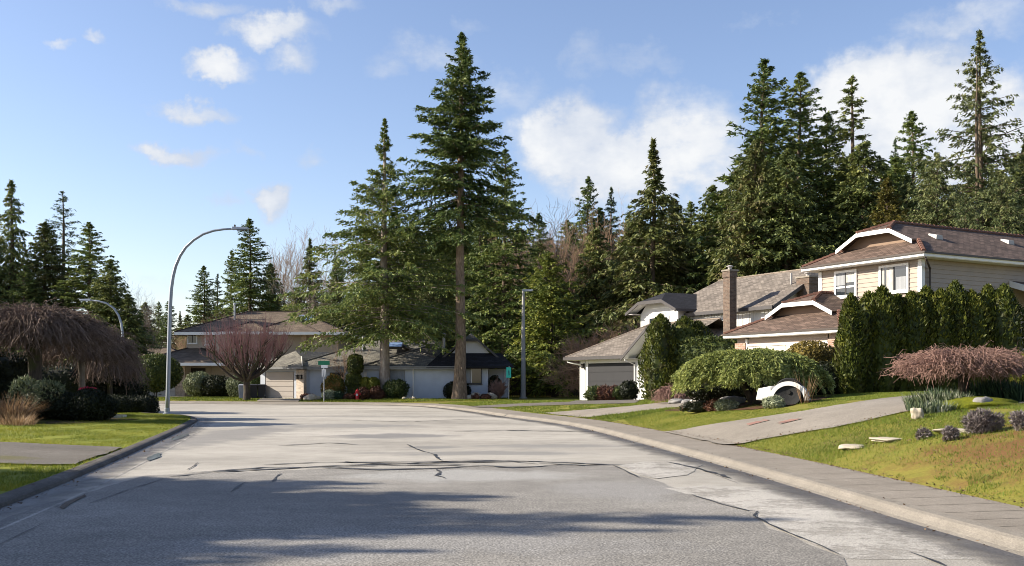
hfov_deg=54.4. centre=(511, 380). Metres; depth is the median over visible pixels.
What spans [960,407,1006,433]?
lavender
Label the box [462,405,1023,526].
pavement joints
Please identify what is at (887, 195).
golden cypress
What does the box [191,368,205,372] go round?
window
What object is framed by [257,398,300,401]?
driveway
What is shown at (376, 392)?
russet shrub
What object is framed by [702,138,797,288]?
red cedar
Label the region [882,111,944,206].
dark fir
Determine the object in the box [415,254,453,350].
red cedar
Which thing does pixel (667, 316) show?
window
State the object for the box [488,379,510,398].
twiggy shrub
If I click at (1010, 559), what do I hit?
gutter
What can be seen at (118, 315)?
street lamp
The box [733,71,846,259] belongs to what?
broad fir
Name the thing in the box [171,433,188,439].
puddle
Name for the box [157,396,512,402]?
grass
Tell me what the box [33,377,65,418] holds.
rhododendron
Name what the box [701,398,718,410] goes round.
heath clump
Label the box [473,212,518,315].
dark cedar
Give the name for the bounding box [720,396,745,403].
rock
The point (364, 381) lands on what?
globe shrub
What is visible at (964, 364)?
weeping maple
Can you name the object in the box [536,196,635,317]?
bare tan tree
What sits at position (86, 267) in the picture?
dark fir
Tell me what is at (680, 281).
red cedar
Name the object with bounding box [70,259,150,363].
dark cedar
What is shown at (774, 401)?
sage clump
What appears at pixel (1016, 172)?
dark cedar
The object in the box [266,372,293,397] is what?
garage door
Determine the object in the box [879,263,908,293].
window
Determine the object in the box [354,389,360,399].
fire hydrant
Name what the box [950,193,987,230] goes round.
feathery hemlock
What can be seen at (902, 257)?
beige house
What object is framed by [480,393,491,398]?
russet shrub
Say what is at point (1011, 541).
kerb
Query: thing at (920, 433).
lavender
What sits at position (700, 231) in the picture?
red cedar
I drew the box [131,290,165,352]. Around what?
bare grey tree
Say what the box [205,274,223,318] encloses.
slender spruce
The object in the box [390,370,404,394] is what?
window
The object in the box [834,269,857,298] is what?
window
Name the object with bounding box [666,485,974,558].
road worn patch
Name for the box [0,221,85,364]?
red cedar
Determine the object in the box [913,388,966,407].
bulb clump
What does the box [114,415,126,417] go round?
stone slab
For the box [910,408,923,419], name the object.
rock
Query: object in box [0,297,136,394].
weeping cherry
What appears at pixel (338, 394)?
sage shrub
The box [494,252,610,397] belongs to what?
bushy cedar
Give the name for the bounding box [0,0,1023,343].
sky
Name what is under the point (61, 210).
thin topped fir
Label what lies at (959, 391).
bulb clump
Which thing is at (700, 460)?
leaf litter
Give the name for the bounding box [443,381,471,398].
ball shrub
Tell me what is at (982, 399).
rock
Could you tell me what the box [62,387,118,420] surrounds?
dark shrub
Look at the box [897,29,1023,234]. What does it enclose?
deodar cedar
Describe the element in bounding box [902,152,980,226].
feathery hemlock
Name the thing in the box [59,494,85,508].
puddle
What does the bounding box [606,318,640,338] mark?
bare thicket
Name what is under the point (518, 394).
board fence
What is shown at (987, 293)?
emerald cedar
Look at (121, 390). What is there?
backing hedge
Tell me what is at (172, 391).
garage door
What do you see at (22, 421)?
dry grass clump
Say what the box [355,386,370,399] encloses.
russet shrub
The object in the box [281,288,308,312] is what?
dark cedar
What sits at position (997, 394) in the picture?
bulb clump
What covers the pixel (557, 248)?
bare grey tree
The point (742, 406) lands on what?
planting bed
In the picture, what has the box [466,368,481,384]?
window
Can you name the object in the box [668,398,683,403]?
rock
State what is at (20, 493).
kerb
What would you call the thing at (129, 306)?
dark cedar
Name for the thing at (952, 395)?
bulb clump
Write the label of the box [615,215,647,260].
broad fir
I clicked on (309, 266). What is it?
ragged cedar
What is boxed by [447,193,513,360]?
dark fir
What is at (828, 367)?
dark shrub
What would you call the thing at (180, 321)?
ragged cedar
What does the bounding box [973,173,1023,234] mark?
feathery hemlock
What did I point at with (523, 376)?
lamp post
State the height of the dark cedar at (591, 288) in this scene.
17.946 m
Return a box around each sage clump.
[713,397,739,410]
[762,394,785,408]
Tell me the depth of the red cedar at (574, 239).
124.70 m
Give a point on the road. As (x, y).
(237, 436)
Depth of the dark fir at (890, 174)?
93.46 m
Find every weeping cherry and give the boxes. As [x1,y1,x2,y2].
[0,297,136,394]
[13,324,150,388]
[69,353,149,394]
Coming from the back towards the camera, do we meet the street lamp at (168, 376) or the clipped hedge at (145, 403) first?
the clipped hedge at (145, 403)
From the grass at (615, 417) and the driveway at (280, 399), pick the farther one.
the driveway at (280, 399)
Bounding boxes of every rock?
[307,394,316,400]
[487,392,496,398]
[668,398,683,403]
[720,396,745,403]
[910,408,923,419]
[973,396,992,402]
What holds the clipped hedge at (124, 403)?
on the lawn at (6, 468)
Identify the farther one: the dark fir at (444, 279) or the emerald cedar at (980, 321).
the dark fir at (444, 279)
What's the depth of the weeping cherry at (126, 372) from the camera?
49.48 m
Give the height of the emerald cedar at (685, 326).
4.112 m
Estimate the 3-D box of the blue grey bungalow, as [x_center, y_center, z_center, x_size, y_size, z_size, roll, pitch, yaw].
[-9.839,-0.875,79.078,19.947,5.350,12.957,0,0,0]
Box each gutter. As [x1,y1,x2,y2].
[0,416,206,521]
[0,416,213,529]
[162,403,1023,565]
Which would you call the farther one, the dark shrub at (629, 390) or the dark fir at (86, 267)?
the dark fir at (86, 267)
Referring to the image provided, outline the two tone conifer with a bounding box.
[273,118,492,396]
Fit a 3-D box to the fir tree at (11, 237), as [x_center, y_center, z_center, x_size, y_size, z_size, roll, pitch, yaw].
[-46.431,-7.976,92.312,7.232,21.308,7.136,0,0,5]
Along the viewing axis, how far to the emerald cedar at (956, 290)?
33.27 m
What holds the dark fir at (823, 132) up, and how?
on the lawn at (924, 471)
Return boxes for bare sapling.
[328,342,370,379]
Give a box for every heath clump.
[678,399,707,411]
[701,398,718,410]
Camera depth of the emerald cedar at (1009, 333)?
33.18 m
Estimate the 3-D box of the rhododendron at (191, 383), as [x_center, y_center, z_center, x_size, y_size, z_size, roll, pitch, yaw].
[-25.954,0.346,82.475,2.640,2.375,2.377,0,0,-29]
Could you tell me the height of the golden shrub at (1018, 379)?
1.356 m
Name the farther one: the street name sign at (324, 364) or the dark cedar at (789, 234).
the dark cedar at (789, 234)
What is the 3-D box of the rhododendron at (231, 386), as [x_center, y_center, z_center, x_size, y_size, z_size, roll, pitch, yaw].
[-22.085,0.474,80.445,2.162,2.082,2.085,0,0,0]
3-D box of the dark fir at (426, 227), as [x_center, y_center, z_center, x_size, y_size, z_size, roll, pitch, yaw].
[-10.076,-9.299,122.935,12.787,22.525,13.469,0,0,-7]
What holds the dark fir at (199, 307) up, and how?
on the lawn at (924, 471)
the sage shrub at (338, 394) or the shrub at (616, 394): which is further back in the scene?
the sage shrub at (338, 394)
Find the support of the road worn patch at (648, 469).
on the road
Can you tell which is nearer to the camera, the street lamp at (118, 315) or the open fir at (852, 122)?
the street lamp at (118, 315)
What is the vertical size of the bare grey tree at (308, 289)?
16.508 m
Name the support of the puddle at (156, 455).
on the gutter at (38, 501)
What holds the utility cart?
on the lawn at (924, 471)
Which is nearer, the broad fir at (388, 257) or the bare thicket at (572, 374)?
the bare thicket at (572, 374)
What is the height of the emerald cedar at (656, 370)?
4.212 m
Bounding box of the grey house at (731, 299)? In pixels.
[563,265,817,399]
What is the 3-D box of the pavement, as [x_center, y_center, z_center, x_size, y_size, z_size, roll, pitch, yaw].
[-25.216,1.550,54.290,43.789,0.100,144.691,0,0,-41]
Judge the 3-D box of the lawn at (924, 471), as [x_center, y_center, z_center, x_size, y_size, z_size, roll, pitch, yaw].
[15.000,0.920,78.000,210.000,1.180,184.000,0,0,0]
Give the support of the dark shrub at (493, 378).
on the lawn at (924, 471)
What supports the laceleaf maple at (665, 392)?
on the lawn at (924, 471)
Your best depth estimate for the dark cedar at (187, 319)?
139.66 m
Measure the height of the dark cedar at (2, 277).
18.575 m
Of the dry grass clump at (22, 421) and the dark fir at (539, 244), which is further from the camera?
the dark fir at (539, 244)
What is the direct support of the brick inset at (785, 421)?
on the driveway at (736, 431)
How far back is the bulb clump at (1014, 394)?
21.65 m
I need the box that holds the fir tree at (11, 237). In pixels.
[0,179,32,305]
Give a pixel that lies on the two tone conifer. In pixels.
(386, 241)
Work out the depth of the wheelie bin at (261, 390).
74.96 m
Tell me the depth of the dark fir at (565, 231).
122.06 m
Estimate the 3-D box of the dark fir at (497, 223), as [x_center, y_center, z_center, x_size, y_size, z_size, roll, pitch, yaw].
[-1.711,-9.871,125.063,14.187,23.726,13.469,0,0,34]
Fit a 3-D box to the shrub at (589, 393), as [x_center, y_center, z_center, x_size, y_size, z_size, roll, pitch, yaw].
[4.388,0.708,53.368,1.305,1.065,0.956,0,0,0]
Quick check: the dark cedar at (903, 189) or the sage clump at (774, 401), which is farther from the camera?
the dark cedar at (903, 189)
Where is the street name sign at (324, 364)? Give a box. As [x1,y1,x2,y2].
[318,361,329,400]
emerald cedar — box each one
[635,313,679,399]
[671,315,713,344]
[830,292,872,393]
[858,290,885,392]
[866,284,906,392]
[893,292,917,391]
[897,290,935,391]
[917,284,943,389]
[926,287,960,390]
[946,279,975,390]
[962,288,994,389]
[979,283,999,382]
[988,282,1023,383]
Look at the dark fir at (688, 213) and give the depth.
97.98 m
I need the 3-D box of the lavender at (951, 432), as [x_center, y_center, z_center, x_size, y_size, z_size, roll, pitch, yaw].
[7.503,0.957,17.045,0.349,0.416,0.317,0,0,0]
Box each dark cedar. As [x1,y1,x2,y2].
[0,247,19,351]
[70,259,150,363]
[109,293,161,392]
[136,302,165,347]
[174,314,192,349]
[255,263,286,310]
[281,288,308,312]
[316,293,336,321]
[389,224,451,347]
[464,242,499,312]
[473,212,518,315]
[543,228,619,392]
[546,240,566,300]
[684,184,725,293]
[737,148,836,274]
[819,140,896,252]
[897,173,923,222]
[944,181,991,228]
[991,156,1023,228]
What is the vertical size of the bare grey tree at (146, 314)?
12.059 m
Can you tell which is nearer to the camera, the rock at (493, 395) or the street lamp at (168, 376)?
the street lamp at (168, 376)
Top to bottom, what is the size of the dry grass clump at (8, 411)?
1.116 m
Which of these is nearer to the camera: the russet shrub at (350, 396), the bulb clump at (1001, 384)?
the bulb clump at (1001, 384)
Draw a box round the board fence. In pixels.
[508,376,579,396]
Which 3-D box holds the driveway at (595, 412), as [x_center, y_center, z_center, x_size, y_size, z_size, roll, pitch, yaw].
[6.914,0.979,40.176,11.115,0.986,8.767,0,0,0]
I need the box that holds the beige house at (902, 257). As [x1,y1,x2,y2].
[722,220,1023,384]
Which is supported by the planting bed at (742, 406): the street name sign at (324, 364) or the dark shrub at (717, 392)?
the dark shrub at (717, 392)
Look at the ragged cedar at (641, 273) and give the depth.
88.51 m
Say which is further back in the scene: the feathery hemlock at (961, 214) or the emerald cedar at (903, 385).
the feathery hemlock at (961, 214)
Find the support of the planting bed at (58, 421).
on the lawn at (6, 468)
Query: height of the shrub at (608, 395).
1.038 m
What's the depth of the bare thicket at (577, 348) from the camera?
70.92 m
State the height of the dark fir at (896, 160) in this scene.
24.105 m
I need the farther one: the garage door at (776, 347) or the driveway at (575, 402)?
the driveway at (575, 402)
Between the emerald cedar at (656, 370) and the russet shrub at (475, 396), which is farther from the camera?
the russet shrub at (475, 396)
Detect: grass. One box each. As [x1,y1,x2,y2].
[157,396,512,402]
[439,399,678,421]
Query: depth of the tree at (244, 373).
71.05 m
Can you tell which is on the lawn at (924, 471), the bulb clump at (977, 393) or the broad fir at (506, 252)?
the broad fir at (506, 252)
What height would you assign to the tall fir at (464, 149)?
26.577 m
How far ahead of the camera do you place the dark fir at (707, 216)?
95.43 m
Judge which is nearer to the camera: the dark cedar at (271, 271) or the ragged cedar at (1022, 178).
the ragged cedar at (1022, 178)
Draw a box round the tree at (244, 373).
[199,307,292,400]
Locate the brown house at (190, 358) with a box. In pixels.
[143,303,359,396]
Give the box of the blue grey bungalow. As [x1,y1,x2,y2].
[257,333,513,398]
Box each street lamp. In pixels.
[80,297,123,336]
[163,224,248,414]
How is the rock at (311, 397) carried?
on the lawn at (924, 471)
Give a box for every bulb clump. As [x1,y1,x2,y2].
[901,391,945,409]
[909,399,957,413]
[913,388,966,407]
[922,386,969,395]
[926,390,973,399]
[964,379,1010,396]
[976,377,1023,397]
[987,378,1023,398]
[1003,378,1023,401]
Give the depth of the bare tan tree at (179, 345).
116.21 m
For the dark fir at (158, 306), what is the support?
on the lawn at (924, 471)
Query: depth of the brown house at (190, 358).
87.89 m
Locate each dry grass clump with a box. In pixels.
[0,393,48,422]
[0,412,40,425]
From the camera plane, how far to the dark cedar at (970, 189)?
97.02 m
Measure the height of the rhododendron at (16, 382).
1.783 m
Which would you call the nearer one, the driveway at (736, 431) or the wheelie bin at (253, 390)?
the driveway at (736, 431)
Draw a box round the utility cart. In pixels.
[756,378,809,405]
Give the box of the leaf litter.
[0,401,1023,550]
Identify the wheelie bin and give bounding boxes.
[238,384,243,397]
[250,384,257,397]
[258,384,264,397]
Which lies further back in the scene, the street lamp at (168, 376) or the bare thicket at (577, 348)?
the bare thicket at (577, 348)
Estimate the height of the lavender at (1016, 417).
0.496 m
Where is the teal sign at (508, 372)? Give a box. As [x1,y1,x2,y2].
[506,366,510,398]
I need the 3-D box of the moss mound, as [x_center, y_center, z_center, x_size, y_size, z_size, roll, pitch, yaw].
[10.104,0.565,21.671,2.030,0.432,1.508,0,0,0]
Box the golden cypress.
[862,175,909,226]
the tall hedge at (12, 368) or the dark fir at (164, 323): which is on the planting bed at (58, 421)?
the tall hedge at (12, 368)
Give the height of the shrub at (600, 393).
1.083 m
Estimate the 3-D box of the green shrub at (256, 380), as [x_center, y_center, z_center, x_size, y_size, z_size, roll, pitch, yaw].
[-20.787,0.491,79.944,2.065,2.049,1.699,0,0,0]
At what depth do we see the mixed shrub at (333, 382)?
71.95 m
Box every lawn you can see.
[0,413,189,493]
[159,393,1023,506]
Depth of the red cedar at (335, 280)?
100.69 m
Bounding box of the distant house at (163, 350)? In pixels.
[139,347,176,356]
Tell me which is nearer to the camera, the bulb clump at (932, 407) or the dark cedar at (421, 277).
the bulb clump at (932, 407)
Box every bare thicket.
[537,316,621,386]
[540,335,590,397]
[575,317,640,372]
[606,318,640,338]
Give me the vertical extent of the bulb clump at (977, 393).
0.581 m
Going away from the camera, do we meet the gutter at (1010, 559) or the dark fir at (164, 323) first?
the gutter at (1010, 559)
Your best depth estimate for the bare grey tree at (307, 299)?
102.85 m
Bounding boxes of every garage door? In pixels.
[146,388,174,396]
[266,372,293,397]
[589,363,634,386]
[748,343,823,384]
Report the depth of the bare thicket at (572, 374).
72.24 m
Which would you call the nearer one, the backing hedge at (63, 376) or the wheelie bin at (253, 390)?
the backing hedge at (63, 376)
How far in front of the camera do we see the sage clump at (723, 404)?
31.03 m
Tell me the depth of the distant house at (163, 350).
108.26 m
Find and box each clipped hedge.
[109,394,131,412]
[122,394,159,412]
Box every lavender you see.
[915,426,933,439]
[941,424,960,441]
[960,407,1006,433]
[1007,409,1023,430]
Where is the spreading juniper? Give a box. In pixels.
[669,346,835,404]
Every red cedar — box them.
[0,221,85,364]
[323,258,358,344]
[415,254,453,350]
[440,225,494,344]
[494,227,531,348]
[500,240,577,392]
[561,226,581,260]
[588,221,648,342]
[635,198,706,297]
[689,169,745,291]
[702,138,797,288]
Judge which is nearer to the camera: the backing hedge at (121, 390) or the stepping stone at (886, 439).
the stepping stone at (886, 439)
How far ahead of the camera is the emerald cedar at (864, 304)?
33.33 m
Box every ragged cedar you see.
[173,311,182,345]
[289,237,326,312]
[577,137,712,341]
[1010,133,1023,231]
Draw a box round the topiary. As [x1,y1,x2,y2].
[344,353,363,398]
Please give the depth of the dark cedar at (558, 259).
120.97 m
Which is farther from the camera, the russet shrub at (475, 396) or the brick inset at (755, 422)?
the russet shrub at (475, 396)
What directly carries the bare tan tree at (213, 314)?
on the lawn at (924, 471)
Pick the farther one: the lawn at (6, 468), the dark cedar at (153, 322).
the dark cedar at (153, 322)
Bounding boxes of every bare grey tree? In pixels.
[117,279,171,350]
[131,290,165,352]
[258,255,353,310]
[267,226,391,327]
[466,198,625,338]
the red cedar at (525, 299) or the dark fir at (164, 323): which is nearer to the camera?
the red cedar at (525, 299)
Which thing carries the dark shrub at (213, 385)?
on the lawn at (924, 471)
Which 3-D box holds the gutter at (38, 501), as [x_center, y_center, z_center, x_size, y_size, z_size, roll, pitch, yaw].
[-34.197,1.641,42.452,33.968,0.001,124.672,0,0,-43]
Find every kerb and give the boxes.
[0,412,197,507]
[159,402,1023,555]
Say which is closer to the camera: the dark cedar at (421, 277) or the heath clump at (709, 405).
the heath clump at (709, 405)
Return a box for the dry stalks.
[792,369,823,403]
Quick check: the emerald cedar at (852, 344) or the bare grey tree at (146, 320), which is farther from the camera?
the bare grey tree at (146, 320)
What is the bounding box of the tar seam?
[0,419,946,565]
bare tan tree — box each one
[162,316,214,347]
[165,323,197,348]
[182,301,239,345]
[246,215,323,305]
[481,205,582,335]
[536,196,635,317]
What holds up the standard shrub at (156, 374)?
on the lawn at (924, 471)
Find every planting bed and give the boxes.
[1,417,129,423]
[665,394,833,410]
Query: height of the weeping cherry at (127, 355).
4.159 m
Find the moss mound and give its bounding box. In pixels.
[936,396,1018,409]
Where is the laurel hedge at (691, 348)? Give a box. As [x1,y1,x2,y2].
[670,335,736,377]
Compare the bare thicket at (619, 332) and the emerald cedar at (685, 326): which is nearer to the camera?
the emerald cedar at (685, 326)
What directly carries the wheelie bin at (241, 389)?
on the lawn at (924, 471)
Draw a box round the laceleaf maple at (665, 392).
[649,382,695,402]
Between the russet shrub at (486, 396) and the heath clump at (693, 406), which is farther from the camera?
the russet shrub at (486, 396)
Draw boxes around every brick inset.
[747,419,766,424]
[777,418,800,423]
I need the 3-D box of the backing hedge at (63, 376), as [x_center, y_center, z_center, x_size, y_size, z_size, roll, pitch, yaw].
[-23.197,0.324,49.988,5.292,2.682,2.227,0,0,0]
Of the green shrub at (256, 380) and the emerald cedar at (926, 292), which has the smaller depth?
the emerald cedar at (926, 292)
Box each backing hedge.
[42,361,102,392]
[95,374,150,394]
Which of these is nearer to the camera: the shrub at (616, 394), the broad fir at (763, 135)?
the shrub at (616, 394)
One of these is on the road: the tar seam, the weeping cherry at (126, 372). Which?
the tar seam
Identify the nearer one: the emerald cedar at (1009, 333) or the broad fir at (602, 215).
the emerald cedar at (1009, 333)
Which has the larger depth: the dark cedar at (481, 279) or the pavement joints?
the dark cedar at (481, 279)
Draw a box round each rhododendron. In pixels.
[5,374,42,412]
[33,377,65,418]
[182,370,208,396]
[225,375,241,396]
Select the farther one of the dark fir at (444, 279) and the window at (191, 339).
the dark fir at (444, 279)
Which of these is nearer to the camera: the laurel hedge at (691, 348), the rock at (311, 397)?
the laurel hedge at (691, 348)
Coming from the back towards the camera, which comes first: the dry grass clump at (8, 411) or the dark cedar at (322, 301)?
the dark cedar at (322, 301)
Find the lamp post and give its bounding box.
[519,289,532,398]
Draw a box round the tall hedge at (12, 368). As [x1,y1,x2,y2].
[0,351,43,405]
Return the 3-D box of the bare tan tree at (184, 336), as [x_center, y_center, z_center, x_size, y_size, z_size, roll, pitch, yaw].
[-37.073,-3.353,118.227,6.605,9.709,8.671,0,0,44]
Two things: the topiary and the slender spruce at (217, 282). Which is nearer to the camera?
the topiary
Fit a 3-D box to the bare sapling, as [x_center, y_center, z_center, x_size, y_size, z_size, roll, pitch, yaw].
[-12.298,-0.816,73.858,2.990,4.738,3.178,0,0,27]
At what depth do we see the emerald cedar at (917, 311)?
33.24 m
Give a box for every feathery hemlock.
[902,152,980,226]
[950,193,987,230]
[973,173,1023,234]
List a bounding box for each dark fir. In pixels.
[1,264,42,352]
[48,222,147,362]
[150,301,172,342]
[151,301,180,348]
[176,266,223,349]
[207,217,284,321]
[348,239,380,342]
[419,216,431,248]
[419,223,467,348]
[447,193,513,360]
[491,213,511,243]
[516,212,570,393]
[552,220,581,290]
[557,176,610,349]
[682,200,702,287]
[686,189,735,283]
[796,111,855,260]
[860,161,905,217]
[875,155,923,214]
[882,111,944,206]
[919,170,952,223]
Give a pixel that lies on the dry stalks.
(807, 396)
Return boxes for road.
[0,403,1008,565]
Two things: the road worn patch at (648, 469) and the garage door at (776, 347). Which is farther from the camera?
the garage door at (776, 347)
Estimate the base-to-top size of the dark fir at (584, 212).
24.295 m
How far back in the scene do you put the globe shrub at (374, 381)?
71.70 m
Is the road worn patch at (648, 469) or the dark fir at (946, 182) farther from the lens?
the dark fir at (946, 182)
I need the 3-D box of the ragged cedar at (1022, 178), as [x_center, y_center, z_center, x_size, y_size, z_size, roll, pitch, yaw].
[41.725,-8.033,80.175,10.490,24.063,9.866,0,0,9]
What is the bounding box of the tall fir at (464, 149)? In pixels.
[387,31,546,398]
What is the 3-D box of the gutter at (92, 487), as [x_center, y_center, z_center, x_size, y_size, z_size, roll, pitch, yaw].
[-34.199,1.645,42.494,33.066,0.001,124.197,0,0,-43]
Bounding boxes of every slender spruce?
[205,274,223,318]
[591,186,622,317]
[890,137,898,185]
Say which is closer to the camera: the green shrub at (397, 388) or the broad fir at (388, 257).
the green shrub at (397, 388)
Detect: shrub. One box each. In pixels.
[25,390,73,419]
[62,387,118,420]
[137,352,184,395]
[200,374,229,396]
[241,376,259,395]
[320,373,346,393]
[321,389,334,399]
[334,390,343,398]
[346,393,354,398]
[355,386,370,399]
[359,377,368,387]
[367,377,380,389]
[369,386,385,398]
[382,378,409,398]
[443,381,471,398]
[471,393,479,398]
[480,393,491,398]
[488,375,500,391]
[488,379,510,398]
[582,385,599,400]
[594,383,609,399]
[604,384,617,399]
[611,385,622,399]
[619,379,639,399]
[684,380,771,400]
[811,361,841,394]
[1009,353,1023,385]
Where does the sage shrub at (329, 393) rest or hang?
on the lawn at (924, 471)
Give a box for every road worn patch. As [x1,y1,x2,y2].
[620,462,701,477]
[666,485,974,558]
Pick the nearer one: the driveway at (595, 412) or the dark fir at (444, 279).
the driveway at (595, 412)
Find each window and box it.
[187,335,196,343]
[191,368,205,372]
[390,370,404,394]
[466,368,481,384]
[648,315,668,323]
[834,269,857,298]
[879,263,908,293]
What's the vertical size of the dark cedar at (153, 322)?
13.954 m
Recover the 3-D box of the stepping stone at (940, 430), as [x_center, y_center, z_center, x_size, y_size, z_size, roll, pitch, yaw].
[7.962,0.907,17.908,0.743,0.088,0.541,0,0,36]
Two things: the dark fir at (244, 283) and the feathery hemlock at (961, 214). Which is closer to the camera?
the feathery hemlock at (961, 214)
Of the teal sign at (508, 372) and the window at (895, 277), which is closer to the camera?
the window at (895, 277)
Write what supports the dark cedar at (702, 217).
on the lawn at (924, 471)
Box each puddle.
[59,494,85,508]
[146,453,160,460]
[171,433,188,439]
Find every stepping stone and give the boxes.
[838,444,863,449]
[869,437,901,441]
[932,428,970,432]
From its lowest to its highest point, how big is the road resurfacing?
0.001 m
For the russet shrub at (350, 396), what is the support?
on the planting bed
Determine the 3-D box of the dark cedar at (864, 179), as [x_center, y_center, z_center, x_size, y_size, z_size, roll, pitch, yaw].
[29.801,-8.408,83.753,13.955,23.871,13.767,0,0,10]
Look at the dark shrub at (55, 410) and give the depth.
35.16 m
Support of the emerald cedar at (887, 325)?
on the lawn at (924, 471)
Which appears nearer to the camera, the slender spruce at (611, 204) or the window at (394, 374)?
the window at (394, 374)
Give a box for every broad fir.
[208,250,244,316]
[359,223,411,335]
[451,148,557,388]
[557,207,617,351]
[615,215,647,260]
[676,58,833,291]
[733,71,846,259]
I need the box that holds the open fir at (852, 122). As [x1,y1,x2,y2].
[806,75,891,247]
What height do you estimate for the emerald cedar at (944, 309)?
3.650 m
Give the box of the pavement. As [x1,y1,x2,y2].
[159,401,1023,532]
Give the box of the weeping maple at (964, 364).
[876,340,1023,396]
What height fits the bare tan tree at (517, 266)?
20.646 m
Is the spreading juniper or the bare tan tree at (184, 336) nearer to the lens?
the spreading juniper
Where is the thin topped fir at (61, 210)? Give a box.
[38,191,98,313]
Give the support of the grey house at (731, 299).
on the lawn at (924, 471)
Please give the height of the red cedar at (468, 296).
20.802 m
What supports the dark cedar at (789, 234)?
on the lawn at (924, 471)
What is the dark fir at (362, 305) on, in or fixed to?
on the lawn at (924, 471)
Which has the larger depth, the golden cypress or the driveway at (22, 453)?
the golden cypress
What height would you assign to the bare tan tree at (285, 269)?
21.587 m
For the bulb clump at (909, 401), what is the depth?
22.12 m
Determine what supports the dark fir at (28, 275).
on the lawn at (924, 471)
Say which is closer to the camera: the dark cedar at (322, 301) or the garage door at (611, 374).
the garage door at (611, 374)
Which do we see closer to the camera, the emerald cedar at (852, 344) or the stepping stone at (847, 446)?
the stepping stone at (847, 446)
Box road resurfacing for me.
[0,466,846,565]
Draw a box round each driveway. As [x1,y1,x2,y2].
[0,442,120,463]
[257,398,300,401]
[474,399,642,406]
[548,402,682,416]
[663,394,1023,443]

